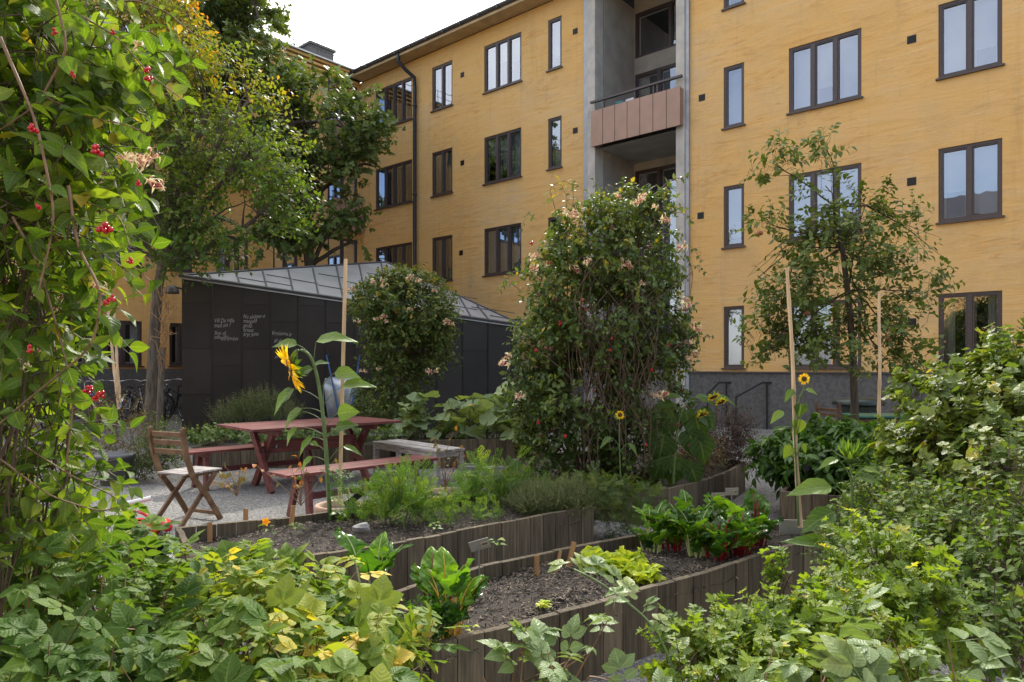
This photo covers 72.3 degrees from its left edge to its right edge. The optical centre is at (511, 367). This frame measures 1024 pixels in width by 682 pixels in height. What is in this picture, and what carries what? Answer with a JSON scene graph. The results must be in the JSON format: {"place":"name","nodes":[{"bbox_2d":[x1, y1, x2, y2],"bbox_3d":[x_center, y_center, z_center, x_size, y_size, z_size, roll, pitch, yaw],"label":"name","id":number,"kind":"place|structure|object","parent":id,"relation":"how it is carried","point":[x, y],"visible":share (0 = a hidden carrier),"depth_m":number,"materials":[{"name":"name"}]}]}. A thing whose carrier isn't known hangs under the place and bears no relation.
{"place":"outdoors","nodes":[
{"label":"outdoors","id":0,"kind":"place"},
{"bbox_2d":[183,0,503,82],"label":"sky","id":1,"kind":"structure","parent":0,"point":[367,30],"materials":[{"name":"white"}]},
{"bbox_2d":[1,414,1023,681],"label":"gravel ground","id":2,"kind":"structure","parent":0,"point":[245,490],"depth_m":7.54,"materials":[{"name":"grey gravel"}]},
{"bbox_2d":[3,387,171,467],"bbox_3d":[-5.415,0.815,8.795,2.181,1.138,1.095,0,0,0],"label":"autumn shrub","id":3,"kind":"object","parent":2,"relation":"on","point":[142,413],"visible":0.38,"depth_m":8.78,"materials":[{"name":"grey plant"}]},
{"bbox_2d":[0,0,218,657],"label":"honeysuckle bush","id":4,"kind":"object","parent":2,"relation":"on","point":[64,94],"visible":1,"depth_m":1.66,"materials":[{"name":"green plant"}]},
{"bbox_2d":[1,450,222,681],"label":"raspberry bush","id":5,"kind":"object","parent":2,"relation":"on","point":[136,534],"visible":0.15,"depth_m":2.43,"materials":[{"name":"green plant"}]},
{"bbox_2d":[94,451,135,485],"bbox_3d":[-4.637,1.190,8.200,0.430,0.360,0.430,0,0,0],"label":"planter pot","id":6,"kind":"object","parent":2,"relation":"on","point":[127,456],"visible":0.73,"depth_m":8.07,"materials":[{"name":"grey plastic"}]},
{"bbox_2d":[0,515,260,681],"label":"raspberry bush","id":7,"kind":"object","parent":2,"relation":"on","point":[94,656],"visible":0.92,"depth_m":1.64,"materials":[{"name":"green plant"}]},
{"bbox_2d":[123,411,190,481],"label":"evergreen shrub","id":8,"kind":"object","parent":2,"relation":"on","point":[148,464],"visible":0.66,"depth_m":8.30,"materials":[{"name":"green plant"}]},
{"bbox_2d":[155,347,165,445],"bbox_3d":[-6.016,0.515,12.000,0.184,1.715,0.110,0,0,0],"label":"trunk","id":9,"kind":"object","parent":2,"relation":"on","point":[160,391],"visible":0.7,"depth_m":11.96,"materials":[{"name":"brown wood"}]},
{"bbox_2d":[147,279,177,371],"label":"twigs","id":10,"kind":"object","parent":9,"relation":"attached to","point":[164,325],"visible":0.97,"depth_m":11.94,"materials":[{"name":"brown plant"}]},
{"bbox_2d":[0,0,363,419],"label":"apartment wing","id":11,"kind":"structure","parent":2,"relation":"on","point":[136,308],"depth_m":20.34,"materials":[{"name":"yellow brick"}]},
{"bbox_2d":[76,320,143,366],"bbox_3d":[-10.957,-0.633,18.862,0.301,1.270,1.921,0,0,41],"label":"window","id":12,"kind":"structure","parent":11,"relation":"in","point":[133,329],"depth_m":19.25,"materials":[{"name":"clear glass"}]},
{"bbox_2d":[168,323,181,366],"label":"window","id":13,"kind":"structure","parent":11,"relation":"in","point":[178,326],"depth_m":20.29,"materials":[{"name":"brown wood"}]},
{"bbox_2d":[328,237,356,263],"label":"window","id":14,"kind":"structure","parent":11,"relation":"in","point":[349,252],"depth_m":24.55,"materials":[{"name":"clear glass"}]},
{"bbox_2d":[147,426,222,526],"bbox_3d":[-2.888,0.946,6.233,0.426,0.872,0.473,0,0,25],"label":"folding chair","id":15,"kind":"object","parent":2,"relation":"on","point":[190,471],"visible":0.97,"depth_m":6.14,"materials":[{"name":"brown wood"}]},
{"bbox_2d":[64,0,326,445],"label":"linden tree","id":16,"kind":"object","parent":2,"relation":"on","point":[184,155],"visible":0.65,"depth_m":12.01,"materials":[{"name":"green plant"}]},
{"bbox_2d":[189,443,315,490],"bbox_3d":[-3.045,1.154,8.342,0.413,0.449,1.750,0,0,44],"label":"bench","id":17,"kind":"object","parent":2,"relation":"on","point":[200,453],"visible":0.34,"depth_m":8.10,"materials":[{"name":"red wood"}]},
{"bbox_2d":[205,382,305,434],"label":"lavender bush","id":18,"kind":"object","parent":2,"relation":"on","point":[262,410],"visible":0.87,"depth_m":12.39,"materials":[{"name":"green plant"}]},
{"bbox_2d":[117,572,410,681],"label":"raspberry bush","id":19,"kind":"object","parent":2,"relation":"on","point":[332,658],"visible":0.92,"depth_m":1.62,"materials":[{"name":"green plant"}]},
{"bbox_2d":[152,0,405,267],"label":"maple tree","id":20,"kind":"object","parent":2,"relation":"on","point":[232,21],"visible":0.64,"depth_m":18.12,"materials":[{"name":"green plant"}]},
{"bbox_2d":[108,538,470,681],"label":"raspberry bush","id":21,"kind":"object","parent":2,"relation":"on","point":[255,569],"visible":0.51,"depth_m":2.07,"materials":[{"name":"green plant"}]},
{"bbox_2d":[252,455,336,505],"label":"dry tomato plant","id":22,"kind":"object","parent":2,"relation":"on","point":[301,483],"visible":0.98,"depth_m":5.62,"materials":[{"name":"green plant"}]},
{"bbox_2d":[193,436,406,467],"bbox_3d":[-2.932,1.238,10.181,2.842,0.345,1.306,0,0,-6],"label":"raised bed","id":23,"kind":"object","parent":2,"relation":"on","point":[220,459],"visible":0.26,"depth_m":9.55,"materials":[{"name":"brown wood"}]},
{"bbox_2d":[187,422,410,444],"bbox_3d":[-2.984,0.921,9.795,3.171,0.409,0.726,0,0,0],"label":"lettuce row","id":24,"kind":"object","parent":23,"relation":"on","point":[245,437],"visible":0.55,"depth_m":9.72,"materials":[{"name":"green plant"}]},
{"bbox_2d":[216,416,401,493],"bbox_3d":[-2.356,1.024,8.271,1.854,0.748,0.992,0,0,-43],"label":"picnic table","id":25,"kind":"object","parent":2,"relation":"on","point":[272,430],"visible":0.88,"depth_m":8.08,"materials":[{"name":"red wood"}]},
{"bbox_2d":[323,350,362,417],"bbox_3d":[-3.468,0.509,14.474,0.818,1.721,0.464,0,0,-19],"label":"wheelbarrow","id":26,"kind":"object","parent":2,"relation":"on","point":[331,385],"visible":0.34,"depth_m":14.50,"materials":[{"name":"blue paint"}]},
{"bbox_2d":[338,259,347,504],"bbox_3d":[-1.268,0.114,5.250,0.072,1.845,0.014,0,0,0],"label":"wooden stake","id":27,"kind":"object","parent":2,"relation":"on","point":[343,353],"visible":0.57,"depth_m":5.24,"materials":[{"name":"brown wood"}]},
{"bbox_2d":[165,261,521,435],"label":"garden pavilion","id":28,"kind":"structure","parent":2,"relation":"on","point":[239,326],"depth_m":14.68,"materials":[{"name":"wood"}]},
{"bbox_2d":[267,455,437,516],"bbox_3d":[-1.473,1.155,6.735,0.432,0.449,1.672,0,0,44],"label":"bench","id":29,"kind":"object","parent":2,"relation":"on","point":[309,477],"visible":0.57,"depth_m":6.43,"materials":[{"name":"red wood"}]},
{"bbox_2d":[175,493,593,643],"bbox_3d":[-0.576,1.227,4.845,3.168,0.366,1.466,0,0,-35],"label":"raised bed","id":30,"kind":"object","parent":2,"relation":"on","point":[524,535],"visible":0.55,"depth_m":4.73,"materials":[{"name":"brown wood"}]},
{"bbox_2d":[273,332,377,519],"bbox_3d":[-1.383,0.423,5.025,0.757,1.368,0.339,0,0,12],"label":"sunflower","id":31,"kind":"object","parent":30,"relation":"on","point":[346,412],"visible":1,"depth_m":5.08,"materials":[{"name":"green plant"}]},
{"bbox_2d":[320,452,437,530],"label":"carrot plants","id":32,"kind":"object","parent":30,"relation":"on","point":[401,488],"visible":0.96,"depth_m":4.92,"materials":[{"name":"green plant"}]},
{"bbox_2d":[366,474,470,525],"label":"carrot plants","id":33,"kind":"object","parent":30,"relation":"on","point":[442,499],"visible":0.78,"depth_m":4.96,"materials":[{"name":"green plant"}]},
{"bbox_2d":[421,492,505,525],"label":"carrot plants","id":34,"kind":"object","parent":30,"relation":"on","point":[481,510],"visible":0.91,"depth_m":4.98,"materials":[{"name":"green plant"}]},
{"bbox_2d":[450,446,534,508],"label":"carrot plants","id":35,"kind":"object","parent":30,"relation":"on","point":[477,483],"visible":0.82,"depth_m":5.56,"materials":[{"name":"green plant"}]},
{"bbox_2d":[495,470,601,525],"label":"thyme bush","id":36,"kind":"object","parent":30,"relation":"on","point":[558,497],"visible":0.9,"depth_m":5.25,"materials":[{"name":"green plant"}]},
{"bbox_2d":[346,388,429,434],"bbox_3d":[-1.943,0.854,10.996,1.318,1.035,1.008,0,0,0],"label":"ivy mound","id":37,"kind":"object","parent":2,"relation":"on","point":[383,413],"visible":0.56,"depth_m":10.86,"materials":[{"name":"green plant"}]},
{"bbox_2d":[346,262,464,433],"bbox_3d":[-1.780,-0.192,11.585,2.060,3.137,1.621,0,0,0],"label":"honeysuckle shrub","id":38,"kind":"object","parent":2,"relation":"on","point":[401,323],"visible":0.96,"depth_m":11.36,"materials":[{"name":"green plant"}]},
{"bbox_2d":[372,439,464,487],"bbox_3d":[-1.172,1.160,8.602,0.412,0.420,1.394,0,0,-42],"label":"bench","id":39,"kind":"object","parent":2,"relation":"on","point":[398,446],"visible":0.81,"depth_m":8.37,"materials":[{"name":"grey wood"}]},
{"bbox_2d":[403,429,543,468],"bbox_3d":[-0.509,1.195,10.333,2.089,0.430,1.900,0,0,0],"label":"raised bed","id":40,"kind":"object","parent":2,"relation":"on","point":[491,444],"visible":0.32,"depth_m":9.60,"materials":[{"name":"brown wood"}]},
{"bbox_2d":[392,390,474,439],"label":"squash plant","id":41,"kind":"object","parent":40,"relation":"on","point":[411,422],"visible":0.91,"depth_m":9.86,"materials":[{"name":"green plant"}]},
{"bbox_2d":[443,393,512,439],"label":"squash plant","id":42,"kind":"object","parent":40,"relation":"on","point":[484,418],"visible":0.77,"depth_m":9.81,"materials":[{"name":"green plant"}]},
{"bbox_2d":[490,381,536,449],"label":"squash plant","id":43,"kind":"object","parent":40,"relation":"on","point":[508,433],"visible":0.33,"depth_m":9.76,"materials":[{"name":"green plant"}]},
{"bbox_2d":[475,585,631,681],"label":"raspberry bush","id":44,"kind":"object","parent":2,"relation":"on","point":[539,637],"visible":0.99,"depth_m":1.41,"materials":[{"name":"green plant"}]},
{"bbox_2d":[496,172,713,487],"bbox_3d":[0.885,-0.244,6.718,2.095,3.241,1.508,0,0,0],"label":"honeysuckle arbour","id":45,"kind":"object","parent":2,"relation":"on","point":[627,280],"visible":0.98,"depth_m":6.51,"materials":[{"name":"green plant"}]},
{"bbox_2d":[393,524,827,681],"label":"raised bed","id":46,"kind":"object","parent":2,"relation":"on","point":[517,589],"visible":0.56,"depth_m":3.36,"materials":[{"name":"brown wood"}]},
{"bbox_2d":[328,527,413,588],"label":"chard plant","id":47,"kind":"object","parent":46,"relation":"on","point":[380,555],"visible":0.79,"depth_m":3.04,"materials":[{"name":"green plant"}]},
{"bbox_2d":[387,594,453,645],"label":"parsley clump","id":48,"kind":"object","parent":46,"relation":"on","point":[442,630],"visible":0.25,"depth_m":2.68,"materials":[{"name":"green plant"}]},
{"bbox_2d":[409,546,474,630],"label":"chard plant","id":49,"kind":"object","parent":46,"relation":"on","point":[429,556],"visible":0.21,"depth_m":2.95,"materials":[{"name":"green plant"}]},
{"bbox_2d":[407,547,489,641],"bbox_3d":[-0.261,0.929,2.798,0.286,0.346,0.306,0,0,16],"label":"chard plant","id":50,"kind":"object","parent":46,"relation":"on","point":[441,577],"visible":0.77,"depth_m":2.84,"materials":[{"name":"green plant"}]},
{"bbox_2d":[607,553,636,577],"bbox_3d":[0.592,1.045,3.697,0.182,0.134,0.192,0,0,-37],"label":"lettuce","id":51,"kind":"object","parent":46,"relation":"on","point":[622,564],"visible":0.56,"depth_m":3.67,"materials":[{"name":"green plant"}]},
{"bbox_2d":[625,560,666,584],"bbox_3d":[0.687,1.054,3.581,0.212,0.116,0.236,0,0,0],"label":"lettuce","id":52,"kind":"object","parent":46,"relation":"on","point":[643,572],"visible":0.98,"depth_m":3.56,"materials":[{"name":"green plant"}]},
{"bbox_2d":[629,499,675,552],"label":"chard plant","id":53,"kind":"object","parent":46,"relation":"on","point":[655,537],"visible":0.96,"depth_m":4.18,"materials":[{"name":"green plant"}]},
{"bbox_2d":[634,500,702,551],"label":"chard plant","id":54,"kind":"object","parent":46,"relation":"on","point":[674,539],"visible":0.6,"depth_m":4.18,"materials":[{"name":"green plant"}]},
{"bbox_2d":[666,489,716,539],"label":"chard plant","id":55,"kind":"object","parent":46,"relation":"on","point":[684,496],"visible":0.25,"depth_m":4.50,"materials":[{"name":"green plant"}]},
{"bbox_2d":[669,505,717,557],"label":"chard plant","id":56,"kind":"object","parent":46,"relation":"on","point":[695,546],"visible":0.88,"depth_m":4.07,"materials":[{"name":"green plant"}]},
{"bbox_2d":[690,512,741,560],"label":"chard plant","id":57,"kind":"object","parent":46,"relation":"on","point":[718,547],"visible":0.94,"depth_m":4.01,"materials":[{"name":"green plant"}]},
{"bbox_2d":[702,492,746,522],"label":"chard plant","id":58,"kind":"object","parent":46,"relation":"on","point":[719,506],"visible":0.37,"depth_m":4.46,"materials":[{"name":"green plant"}]},
{"bbox_2d":[714,499,768,556],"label":"chard plant","id":59,"kind":"object","parent":46,"relation":"on","point":[747,535],"visible":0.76,"depth_m":4.06,"materials":[{"name":"green plant"}]},
{"bbox_2d":[723,488,783,547],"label":"chard plant","id":60,"kind":"object","parent":46,"relation":"on","point":[757,504],"visible":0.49,"depth_m":4.32,"materials":[{"name":"green plant"}]},
{"bbox_2d":[770,373,816,525],"bbox_3d":[1.797,0.524,4.448,0.303,0.977,0.073,0,0,0],"label":"sunflower","id":61,"kind":"object","parent":46,"relation":"on","point":[799,425],"visible":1,"depth_m":4.46,"materials":[{"name":"green plant"}]},
{"bbox_2d":[785,268,802,527],"bbox_3d":[1.811,0.195,4.500,0.116,1.666,0.035,0,0,0],"label":"garden cane","id":62,"kind":"object","parent":46,"relation":"on","point":[793,385],"visible":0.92,"depth_m":4.49,"materials":[{"name":"brown wood"}]},
{"bbox_2d":[562,460,665,538],"bbox_3d":[0.817,1.073,5.512,0.828,0.669,0.774,0,0,0],"label":"fern clump","id":63,"kind":"object","parent":2,"relation":"on","point":[613,495],"visible":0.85,"depth_m":5.44,"materials":[{"name":"green plant"}]},
{"bbox_2d":[547,552,693,681],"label":"raspberry cane","id":64,"kind":"object","parent":2,"relation":"on","point":[626,581],"visible":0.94,"depth_m":1.91,"materials":[{"name":"green plant"}]},
{"bbox_2d":[502,451,744,524],"bbox_3d":[1.240,1.227,7.477,2.681,0.366,2.847,0,0,0],"label":"raised bed","id":65,"kind":"object","parent":2,"relation":"on","point":[717,481],"visible":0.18,"depth_m":6.72,"materials":[{"name":"brown wood"}]},
{"bbox_2d":[636,433,731,476],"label":"sage shrub","id":66,"kind":"object","parent":65,"relation":"on","point":[686,455],"visible":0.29,"depth_m":7.20,"materials":[{"name":"green plant"}]},
{"bbox_2d":[645,391,736,485],"bbox_3d":[1.637,0.657,6.361,0.854,0.899,0.248,0,0,0],"label":"sunflower","id":67,"kind":"object","parent":65,"relation":"on","point":[697,439],"visible":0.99,"depth_m":6.40,"materials":[{"name":"green plant"}]},
{"bbox_2d":[694,395,765,477],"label":"purple shrub","id":68,"kind":"object","parent":65,"relation":"on","point":[738,441],"visible":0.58,"depth_m":7.70,"materials":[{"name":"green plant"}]},
{"bbox_2d":[348,0,1023,429],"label":"apartment building","id":69,"kind":"structure","parent":2,"relation":"on","point":[506,112],"depth_m":16.18,"materials":[{"name":"yellow brick"}]},
{"bbox_2d":[373,159,412,210],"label":"window","id":70,"kind":"structure","parent":69,"relation":"in","point":[395,167],"depth_m":23.90,"materials":[{"name":"clear glass"}]},
{"bbox_2d":[376,242,411,268],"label":"window","id":71,"kind":"structure","parent":69,"relation":"in","point":[395,248],"depth_m":23.87,"materials":[{"name":"clear glass"}]},
{"bbox_2d":[376,77,412,130],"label":"window","id":72,"kind":"structure","parent":69,"relation":"in","point":[395,89],"depth_m":23.84,"materials":[{"name":"clear glass"}]},
{"bbox_2d":[430,148,452,197],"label":"window","id":73,"kind":"structure","parent":69,"relation":"in","point":[445,161],"depth_m":22.38,"materials":[{"name":"clear glass"}]},
{"bbox_2d":[430,61,452,112],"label":"window","id":74,"kind":"structure","parent":69,"relation":"in","point":[438,76],"depth_m":22.57,"materials":[{"name":"clear glass"}]},
{"bbox_2d":[433,235,452,281],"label":"window","id":75,"kind":"structure","parent":69,"relation":"in","point":[445,246],"depth_m":22.38,"materials":[{"name":"clear glass"}]},
{"bbox_2d":[482,223,520,276],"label":"window","id":76,"kind":"structure","parent":69,"relation":"in","point":[506,232],"depth_m":20.75,"materials":[{"name":"clear glass"}]},
{"bbox_2d":[482,128,521,185],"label":"window","id":77,"kind":"structure","parent":69,"relation":"in","point":[506,141],"depth_m":20.75,"materials":[{"name":"clear glass"}]},
{"bbox_2d":[482,32,521,94],"bbox_3d":[-0.242,-8.908,20.655,1.543,1.445,0.245,0,0,41],"label":"window","id":78,"kind":"structure","parent":69,"relation":"in","point":[506,49],"depth_m":20.75,"materials":[{"name":"clear glass"}]},
{"bbox_2d":[546,116,562,170],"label":"window","id":79,"kind":"structure","parent":69,"relation":"in","point":[557,126],"depth_m":19.49,"materials":[{"name":"clear glass"}]},
{"bbox_2d":[546,16,562,72],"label":"window","id":80,"kind":"structure","parent":69,"relation":"in","point":[557,27],"depth_m":19.49,"materials":[{"name":"clear glass"}]},
{"bbox_2d":[635,163,675,369],"bbox_3d":[4.359,-2.730,19.181,2.187,5.600,0.136,0,0,41],"label":"window","id":81,"kind":"structure","parent":69,"relation":"in","point":[657,169],"depth_m":19.39,"materials":[{"name":"clear glass"}]},
{"bbox_2d":[635,63,675,97],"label":"window","id":82,"kind":"structure","parent":69,"relation":"in","point":[645,80],"depth_m":19.70,"materials":[{"name":"clear glass"}]},
{"bbox_2d":[635,0,675,58],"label":"window","id":83,"kind":"structure","parent":69,"relation":"in","point":[669,5],"depth_m":19.36,"materials":[{"name":"brown wood"}]},
{"bbox_2d":[721,306,745,369],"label":"window","id":84,"kind":"structure","parent":69,"relation":"in","point":[733,351],"depth_m":16.16,"materials":[{"name":"clear glass"}]},
{"bbox_2d":[721,184,745,249],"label":"window","id":85,"kind":"structure","parent":69,"relation":"in","point":[733,199],"depth_m":16.14,"materials":[{"name":"clear glass"}]},
{"bbox_2d":[721,62,745,130],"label":"window","id":86,"kind":"structure","parent":69,"relation":"in","point":[733,80],"depth_m":16.14,"materials":[{"name":"clear glass"}]},
{"bbox_2d":[786,299,863,369],"bbox_3d":[6.584,-0.667,14.754,1.532,1.445,0.245,0,0,41],"label":"window","id":87,"kind":"structure","parent":69,"relation":"in","point":[805,364],"depth_m":14.77,"materials":[{"name":"clear glass"}]},
{"bbox_2d":[786,28,863,115],"bbox_3d":[6.584,-6.168,14.754,1.532,1.445,0.245,0,0,41],"label":"window","id":88,"kind":"structure","parent":69,"relation":"in","point":[839,61],"depth_m":14.82,"materials":[{"name":"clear glass"}]},
{"bbox_2d":[788,163,863,241],"bbox_3d":[6.584,-3.428,14.754,1.532,1.445,0.245,0,0,41],"label":"window","id":89,"kind":"structure","parent":69,"relation":"in","point":[794,205],"depth_m":14.86,"materials":[{"name":"clear glass"}]},
{"bbox_2d":[935,138,1004,224],"bbox_3d":[8.536,-3.428,13.067,1.082,1.445,0.245,0,0,41],"label":"window","id":90,"kind":"structure","parent":69,"relation":"in","point":[973,170],"depth_m":13.05,"materials":[{"name":"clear glass"}]},
{"bbox_2d":[935,0,1004,80],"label":"window","id":91,"kind":"structure","parent":69,"relation":"in","point":[970,27],"depth_m":13.08,"materials":[{"name":"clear glass"}]},
{"bbox_2d":[939,290,1001,369],"bbox_3d":[8.554,-0.667,13.088,1.082,1.445,0.301,0,0,41],"label":"window","id":92,"kind":"structure","parent":69,"relation":"in","point":[947,320],"depth_m":13.08,"materials":[{"name":"clear glass"}]},
{"bbox_2d":[636,507,987,681],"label":"gooseberry bush","id":93,"kind":"object","parent":2,"relation":"on","point":[909,595],"visible":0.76,"depth_m":1.86,"materials":[{"name":"green plant"}]},
{"bbox_2d":[601,583,1023,681],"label":"raspberry bush","id":94,"kind":"object","parent":2,"relation":"on","point":[855,659],"visible":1,"depth_m":1.26,"materials":[{"name":"green plant"}]},
{"bbox_2d":[730,122,964,438],"bbox_3d":[3.895,-0.705,8.185,2.667,4.150,1.575,0,0,0],"label":"apple tree","id":95,"kind":"object","parent":2,"relation":"on","point":[818,339],"visible":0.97,"depth_m":8.16,"materials":[{"name":"green plant"}]},
{"bbox_2d":[781,436,922,561],"bbox_3d":[1.613,0.670,3.300,0.684,0.692,0.176,0,0,0],"label":"sunflower","id":96,"kind":"object","parent":2,"relation":"on","point":[849,452],"visible":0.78,"depth_m":3.30,"materials":[{"name":"green plant"}]},
{"bbox_2d":[832,397,885,426],"bbox_3d":[5.234,0.910,10.600,0.740,0.920,0.740,0,0,0],"label":"bench","id":97,"kind":"object","parent":2,"relation":"on","point":[867,405],"visible":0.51,"depth_m":10.37,"materials":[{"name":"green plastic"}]},
{"bbox_2d":[801,456,966,616],"bbox_3d":[2.006,0.917,3.833,2.073,0.775,0.814,0,0,-44],"label":"nettle patch","id":98,"kind":"object","parent":2,"relation":"on","point":[833,507],"visible":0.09,"depth_m":3.48,"materials":[{"name":"green plant"}]},
{"bbox_2d":[780,465,1023,540],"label":"raised bed","id":99,"kind":"object","parent":2,"relation":"on","point":[788,505],"visible":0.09,"depth_m":5.84,"materials":[{"name":"brown wood"}]},
{"bbox_2d":[741,425,831,500],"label":"pepper plant","id":100,"kind":"object","parent":99,"relation":"on","point":[770,448],"visible":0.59,"depth_m":6.35,"materials":[{"name":"green plant"}]},
{"bbox_2d":[771,435,857,494],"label":"pepper plant","id":101,"kind":"object","parent":99,"relation":"on","point":[811,458],"visible":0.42,"depth_m":6.01,"materials":[{"name":"green plant"}]},
{"bbox_2d":[778,412,869,453],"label":"pepper plant","id":102,"kind":"object","parent":99,"relation":"on","point":[822,429],"visible":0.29,"depth_m":6.50,"materials":[{"name":"green plant"}]},
{"bbox_2d":[814,419,887,490],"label":"pepper plant","id":103,"kind":"object","parent":99,"relation":"on","point":[872,424],"visible":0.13,"depth_m":6.02,"materials":[{"name":"green plant"}]},
{"bbox_2d":[841,440,910,493],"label":"pepper plant","id":104,"kind":"object","parent":99,"relation":"on","point":[867,452],"visible":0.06,"depth_m":5.57,"materials":[{"name":"green plant"}]},
{"bbox_2d":[837,425,1023,681],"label":"bindweed thicket","id":105,"kind":"object","parent":2,"relation":"on","point":[966,531],"visible":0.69,"depth_m":2.52,"materials":[{"name":"green plant"}]},
{"bbox_2d":[865,312,1023,553],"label":"blackcurrant bush","id":106,"kind":"object","parent":2,"relation":"on","point":[982,395],"visible":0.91,"depth_m":3.68,"materials":[{"name":"green plant"}]},
{"bbox_2d":[877,291,881,421],"bbox_3d":[3.352,-0.040,6.400,0.040,1.304,0.036,0,0,-22],"label":"garden cane","id":107,"kind":"object","parent":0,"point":[879,384],"visible":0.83,"depth_m":6.39,"materials":[{"name":"brown wood"}]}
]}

